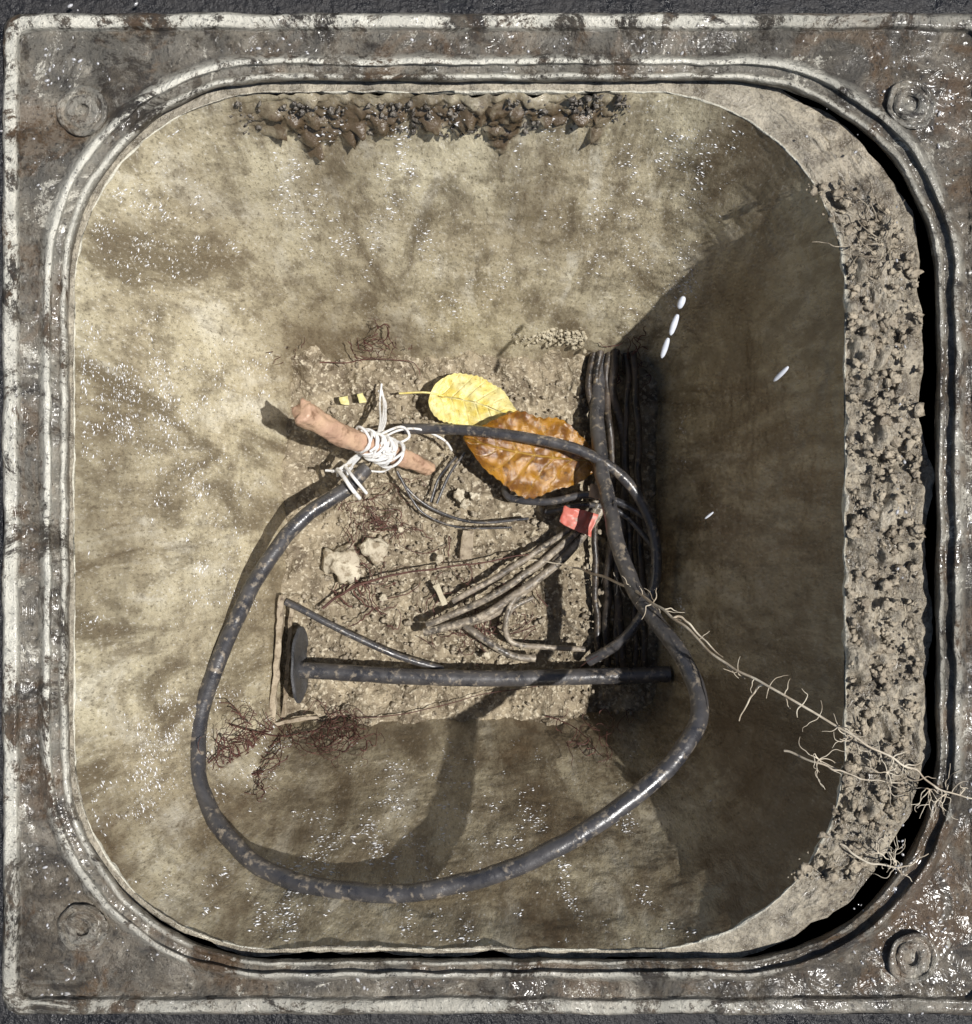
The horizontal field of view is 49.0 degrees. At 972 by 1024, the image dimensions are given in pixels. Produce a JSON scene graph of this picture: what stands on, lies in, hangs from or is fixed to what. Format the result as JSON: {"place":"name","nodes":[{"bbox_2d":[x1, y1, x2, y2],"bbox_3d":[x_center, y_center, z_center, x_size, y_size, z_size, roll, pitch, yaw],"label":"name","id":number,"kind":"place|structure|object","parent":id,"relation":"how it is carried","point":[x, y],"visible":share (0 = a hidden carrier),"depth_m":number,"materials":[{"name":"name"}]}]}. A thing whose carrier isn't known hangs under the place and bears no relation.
{"place":"outdoors","nodes":[
{"label":"outdoors","id":0,"kind":"place"},
{"bbox_2d":[0,0,971,1023],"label":"ground","id":1,"kind":"structure","parent":0,"point":[8,8],"depth_m":0.77,"materials":[{"name":"grey concrete"}]},
{"bbox_2d":[74,92,843,949],"bbox_3d":[-0.019,0.006,0.921,0.556,0.307,0.618,0,90,0],"label":"concrete cable pit","id":2,"kind":"object","parent":1,"relation":"in","point":[752,564],"visible":0.97,"depth_m":0.87,"materials":[{"name":"beige concrete"}]},
{"bbox_2d":[198,702,303,801],"bbox_3d":[-0.206,0.206,0.961,0.068,0.144,0.083,0,90,0],"label":"root tangle","id":3,"kind":"object","parent":2,"relation":"attached to","point":[247,741],"visible":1,"depth_m":0.96,"materials":[{"name":"brown plant"}]},
{"bbox_2d":[80,101,743,942],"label":"wall limescale specks","id":4,"kind":"structure","parent":2,"relation":"attached to","point":[206,909],"depth_m":0.86,"materials":[{"name":"white stone"}]},
{"bbox_2d":[229,93,630,138],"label":"mud clods","id":5,"kind":"object","parent":2,"relation":"on","point":[572,100],"visible":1,"depth_m":0.78,"materials":[{"name":"brown soil"}]},
{"bbox_2d":[190,357,708,901],"bbox_3d":[-0.021,0.102,0.936,0.515,0.273,0.354,-29,90,0],"label":"black power cable","id":6,"kind":"object","parent":2,"relation":"attached to","point":[608,815],"visible":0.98,"depth_m":0.86,"materials":[{"name":"rubber"}]},
{"bbox_2d":[280,345,657,725],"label":"soil floor","id":7,"kind":"structure","parent":2,"relation":"in","point":[312,374],"depth_m":1.07,"materials":[{"name":"brown soil"}]},
{"bbox_2d":[266,337,304,364],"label":"root tangle","id":8,"kind":"object","parent":7,"relation":"on","point":[286,348],"visible":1,"depth_m":1.03,"materials":[{"name":"brown plant"}]},
{"bbox_2d":[269,595,318,725],"bbox_3d":[-0.188,0.143,1.035,0.047,0.030,0.125,0,90,0],"label":"wooden support frame","id":9,"kind":"object","parent":7,"relation":"on","point":[277,660],"visible":0.98,"depth_m":1.03,"materials":[{"name":"beige wood"}]},
{"bbox_2d":[290,627,307,702],"bbox_3d":[-0.180,0.148,1.036,0.006,0.073,0.074,0,90,0],"label":"conduit opening","id":10,"kind":"object","parent":9,"relation":"in","point":[299,684],"visible":0.94,"depth_m":1.02,"materials":[{"name":"black plastic"}]},
{"bbox_2d":[289,700,384,767],"bbox_3d":[-0.143,0.210,1.010,0.094,0.086,0.041,12,90,0],"label":"root tangle","id":11,"kind":"object","parent":7,"relation":"on","point":[354,736],"visible":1,"depth_m":1.02,"materials":[{"name":"brown plant"}]},
{"bbox_2d":[340,395,348,404],"bbox_3d":[-0.140,-0.111,1.053,0.008,0.002,0.010,0,90,0],"label":"yellow leaf fragment","id":12,"kind":"object","parent":7,"relation":"on","point":[344,400],"visible":1,"depth_m":1.05,"materials":[{"name":"yellow plant"}]},
{"bbox_2d":[357,393,366,402],"bbox_3d":[-0.122,-0.113,1.052,0.010,0.002,0.011,0,90,0],"label":"yellow leaf fragment","id":13,"kind":"object","parent":7,"relation":"on","point":[361,397],"visible":1,"depth_m":1.05,"materials":[{"name":"yellow plant"}]},
{"bbox_2d":[291,398,434,475],"bbox_3d":[-0.110,-0.062,0.977,0.126,0.155,0.026,25,90,0],"label":"wooden stick","id":14,"kind":"object","parent":7,"relation":"on","point":[308,415],"visible":0.94,"depth_m":0.94,"materials":[{"name":"brown wood"}]},
{"bbox_2d":[325,383,452,499],"bbox_3d":[-0.100,-0.058,1.005,0.097,0.091,0.099,42,90,0],"label":"white string tie","id":15,"kind":"object","parent":14,"relation":"attached to","point":[382,457],"visible":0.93,"depth_m":0.99,"materials":[{"name":"fabric"}]},
{"bbox_2d":[284,599,443,668],"bbox_3d":[-0.119,0.124,1.043,0.168,0.024,0.013,24,90,0],"label":"grey service cable","id":16,"kind":"object","parent":7,"relation":"on","point":[319,618],"visible":1,"depth_m":1.04,"materials":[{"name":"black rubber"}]},
{"bbox_2d":[330,561,400,629],"bbox_3d":[-0.120,0.087,1.056,0.061,0.006,0.074,-16,90,0],"label":"root tangle","id":17,"kind":"object","parent":7,"relation":"on","point":[360,592],"visible":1,"depth_m":1.06,"materials":[{"name":"brown plant"}]},
{"bbox_2d":[348,318,411,361],"bbox_3d":[-0.102,-0.164,1.021,0.061,0.062,0.032,0,90,0],"label":"root tangle","id":18,"kind":"object","parent":7,"relation":"on","point":[367,343],"visible":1,"depth_m":1.02,"materials":[{"name":"brown plant"}]},
{"bbox_2d":[338,478,450,588],"bbox_3d":[-0.091,0.021,1.058,0.112,0.005,0.110,0,90,0],"label":"root tangle","id":19,"kind":"object","parent":7,"relation":"on","point":[380,527],"visible":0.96,"depth_m":1.06,"materials":[{"name":"brown plant"}]},
{"bbox_2d":[232,357,603,758],"bbox_3d":[-0.059,0.036,1.006,0.338,0.106,0.387,0,90,0],"label":"trailing root","id":20,"kind":"object","parent":7,"relation":"on","point":[347,590],"visible":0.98,"depth_m":1.04,"materials":[{"name":"brown plant"}]},
{"bbox_2d":[433,582,446,603],"bbox_3d":[-0.045,0.080,1.052,0.007,0.007,0.022,-20,90,0],"label":"wood chip","id":21,"kind":"object","parent":7,"relation":"on","point":[440,594],"visible":1,"depth_m":1.05,"materials":[{"name":"beige wood"}]},
{"bbox_2d":[399,373,516,425],"bbox_3d":[-0.022,-0.110,1.042,0.122,0.016,0.055,21,90,0],"label":"yellow leaf","id":22,"kind":"object","parent":7,"relation":"on","point":[460,399],"visible":0.95,"depth_m":1.04,"materials":[{"name":"yellow plant"}]},
{"bbox_2d":[396,452,528,529],"bbox_3d":[-0.026,-0.013,1.048,0.072,0.018,0.125,-44,90,0],"label":"communication wire","id":23,"kind":"object","parent":7,"relation":"on","point":[408,490],"visible":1,"depth_m":1.05,"materials":[{"name":"black rubber"}]},
{"bbox_2d":[380,562,547,668],"bbox_3d":[-0.004,0.096,1.058,0.173,0.005,0.106,-27,90,0],"label":"root tangle","id":24,"kind":"object","parent":7,"relation":"on","point":[498,624],"visible":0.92,"depth_m":1.06,"materials":[{"name":"brown plant"}]},
{"bbox_2d":[460,530,473,558],"bbox_3d":[-0.019,0.032,1.055,0.013,0.005,0.029,3,90,0],"label":"wood chip","id":25,"kind":"object","parent":7,"relation":"on","point":[466,544],"visible":1,"depth_m":1.05,"materials":[{"name":"beige wood"}]},
{"bbox_2d":[287,359,655,719],"bbox_3d":[-0.017,0.027,1.065,0.374,0.011,0.371,0,90,0],"label":"soil grit","id":26,"kind":"object","parent":7,"relation":"on","point":[534,539],"visible":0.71,"depth_m":1.06,"materials":[{"name":"brown soil"}]},
{"bbox_2d":[300,662,670,686],"bbox_3d":[-0.003,0.159,1.040,0.364,0.020,0.022,1,90,0],"label":"tar coated pipe","id":27,"kind":"object","parent":7,"relation":"on","point":[475,678],"visible":0.99,"depth_m":1.03,"materials":[{"name":"black metal"}]},
{"bbox_2d":[422,499,602,634],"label":"cut cable ends","id":28,"kind":"object","parent":7,"relation":"on","point":[565,550],"visible":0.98,"depth_m":1.04,"materials":[{"name":"grey plastic"}]},
{"bbox_2d":[559,506,598,536],"bbox_3d":[0.088,0.007,1.023,0.035,0.011,0.024,22,90,0],"label":"red warning tape","id":29,"kind":"object","parent":28,"relation":"on","point":[582,521],"visible":1,"depth_m":1.02,"materials":[{"name":"red plastic"}]},
{"bbox_2d":[462,570,584,661],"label":"bent cable ends","id":30,"kind":"object","parent":7,"relation":"on","point":[486,640],"visible":1,"depth_m":1.04,"materials":[{"name":"grey plastic"}]},
{"bbox_2d":[463,410,593,498],"bbox_3d":[0.047,-0.058,1.032,0.123,0.023,0.086,-18,90,0],"label":"brown leaf","id":31,"kind":"object","parent":7,"relation":"on","point":[526,471],"visible":0.78,"depth_m":1.03,"materials":[{"name":"brown plant"}]},
{"bbox_2d":[402,423,661,664],"bbox_3d":[0.065,-0.009,1.030,0.143,0.047,0.303,-39,90,0],"label":"black cable","id":32,"kind":"object","parent":7,"relation":"on","point":[624,479],"visible":0.95,"depth_m":1.02,"materials":[{"name":"rubber"}]},
{"bbox_2d":[501,486,649,546],"bbox_3d":[0.092,-0.006,1.039,0.158,0.028,0.037,18,90,0],"label":"thin black cable","id":33,"kind":"object","parent":7,"relation":"on","point":[510,497],"visible":0.87,"depth_m":1.03,"materials":[{"name":"rubber"}]},
{"bbox_2d":[588,485,600,499],"bbox_3d":[0.108,-0.018,1.018,0.021,0.006,0.017,13,90,0],"label":"tan adhesive tape","id":34,"kind":"object","parent":33,"relation":"on","point":[593,492],"visible":0.46,"depth_m":1.02,"materials":[{"name":"beige plastic"}]},
{"bbox_2d":[556,708,633,766],"bbox_3d":[0.107,0.213,1.011,0.079,0.086,0.039,0,90,0],"label":"root tangle","id":35,"kind":"object","parent":7,"relation":"on","point":[571,741],"visible":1,"depth_m":1.01,"materials":[{"name":"brown plant"}]},
{"bbox_2d":[584,350,646,684],"bbox_3d":[0.130,-0.002,1.058,0.057,0.030,0.349,-2,90,0],"label":"vertical cable bundle","id":36,"kind":"object","parent":7,"relation":"on","point":[610,375],"visible":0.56,"depth_m":1.05,"materials":[{"name":"black rubber"}]},
{"bbox_2d":[598,326,651,391],"bbox_3d":[0.139,-0.147,1.036,0.062,0.053,0.057,0,90,0],"label":"root tangle","id":37,"kind":"object","parent":7,"relation":"on","point":[634,351],"visible":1,"depth_m":1.05,"materials":[{"name":"brown plant"}]},
{"bbox_2d":[512,327,587,353],"bbox_3d":[0.063,-0.172,1.027,0.075,0.037,0.029,6,90,0],"label":"crumbling mortar","id":38,"kind":"object","parent":2,"relation":"in","point":[573,337],"visible":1,"depth_m":1.03,"materials":[{"name":"beige concrete"}]},
{"bbox_2d":[1,12,971,1015],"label":"cast iron manhole frame","id":39,"kind":"object","parent":1,"relation":"on","point":[89,124],"visible":0.99,"depth_m":0.76,"materials":[{"name":"grey metal"}]},
{"bbox_2d":[0,2,971,1021],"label":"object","id":40,"kind":"object","parent":39,"relation":"on","point":[894,890],"visible":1,"depth_m":0.76,"materials":[{"name":"grey"}]},
{"bbox_2d":[69,81,934,957],"bbox_3d":[0.003,0.003,0.822,0.712,0.134,0.726,0,90,0],"label":"pit rim ledge","id":41,"kind":"object","parent":39,"relation":"attached to","point":[823,151],"visible":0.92,"depth_m":0.77,"materials":[{"name":"concrete"}]},
{"bbox_2d":[528,560,971,881],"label":"pale tree root","id":42,"kind":"object","parent":41,"relation":"attached to","point":[853,735],"visible":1,"depth_m":0.76,"materials":[{"name":"beige plant"}]},
{"bbox_2d":[787,179,927,883],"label":"soil crumbs","id":43,"kind":"object","parent":41,"relation":"on","point":[917,531],"visible":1,"depth_m":0.76,"materials":[{"name":"brown soil"}]},
{"bbox_2d":[817,179,904,280],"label":"ledge rootlets","id":44,"kind":"object","parent":41,"relation":"on","point":[850,248],"visible":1,"depth_m":0.76,"materials":[{"name":"plant"}]},
{"bbox_2d":[660,338,668,358],"bbox_3d":[0.135,-0.123,0.802,0.006,0.007,0.016,0,90,0],"label":"falling water drop","id":45,"kind":"object","parent":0,"point":[664,348],"visible":1,"depth_m":0.80,"materials":[{"name":"white liquid"}]},
{"bbox_2d":[670,314,679,334],"bbox_3d":[0.140,-0.139,0.792,0.007,0.007,0.015,0,90,0],"label":"falling water drop","id":46,"kind":"object","parent":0,"point":[675,322],"visible":1,"depth_m":0.79,"materials":[{"name":"white liquid"}]},
{"bbox_2d":[677,296,685,309],"bbox_3d":[0.144,-0.153,0.782,0.006,0.007,0.009,0,90,0],"label":"falling water drop","id":47,"kind":"object","parent":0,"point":[681,302],"visible":1,"depth_m":0.78,"materials":[{"name":"white liquid"}]},
{"bbox_2d":[774,366,788,381],"bbox_3d":[0.218,-0.102,0.785,0.008,0.011,0.010,0,90,0],"label":"falling water drop","id":48,"kind":"object","parent":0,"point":[781,374],"visible":1,"depth_m":0.78,"materials":[{"name":"white liquid"}]}
]}

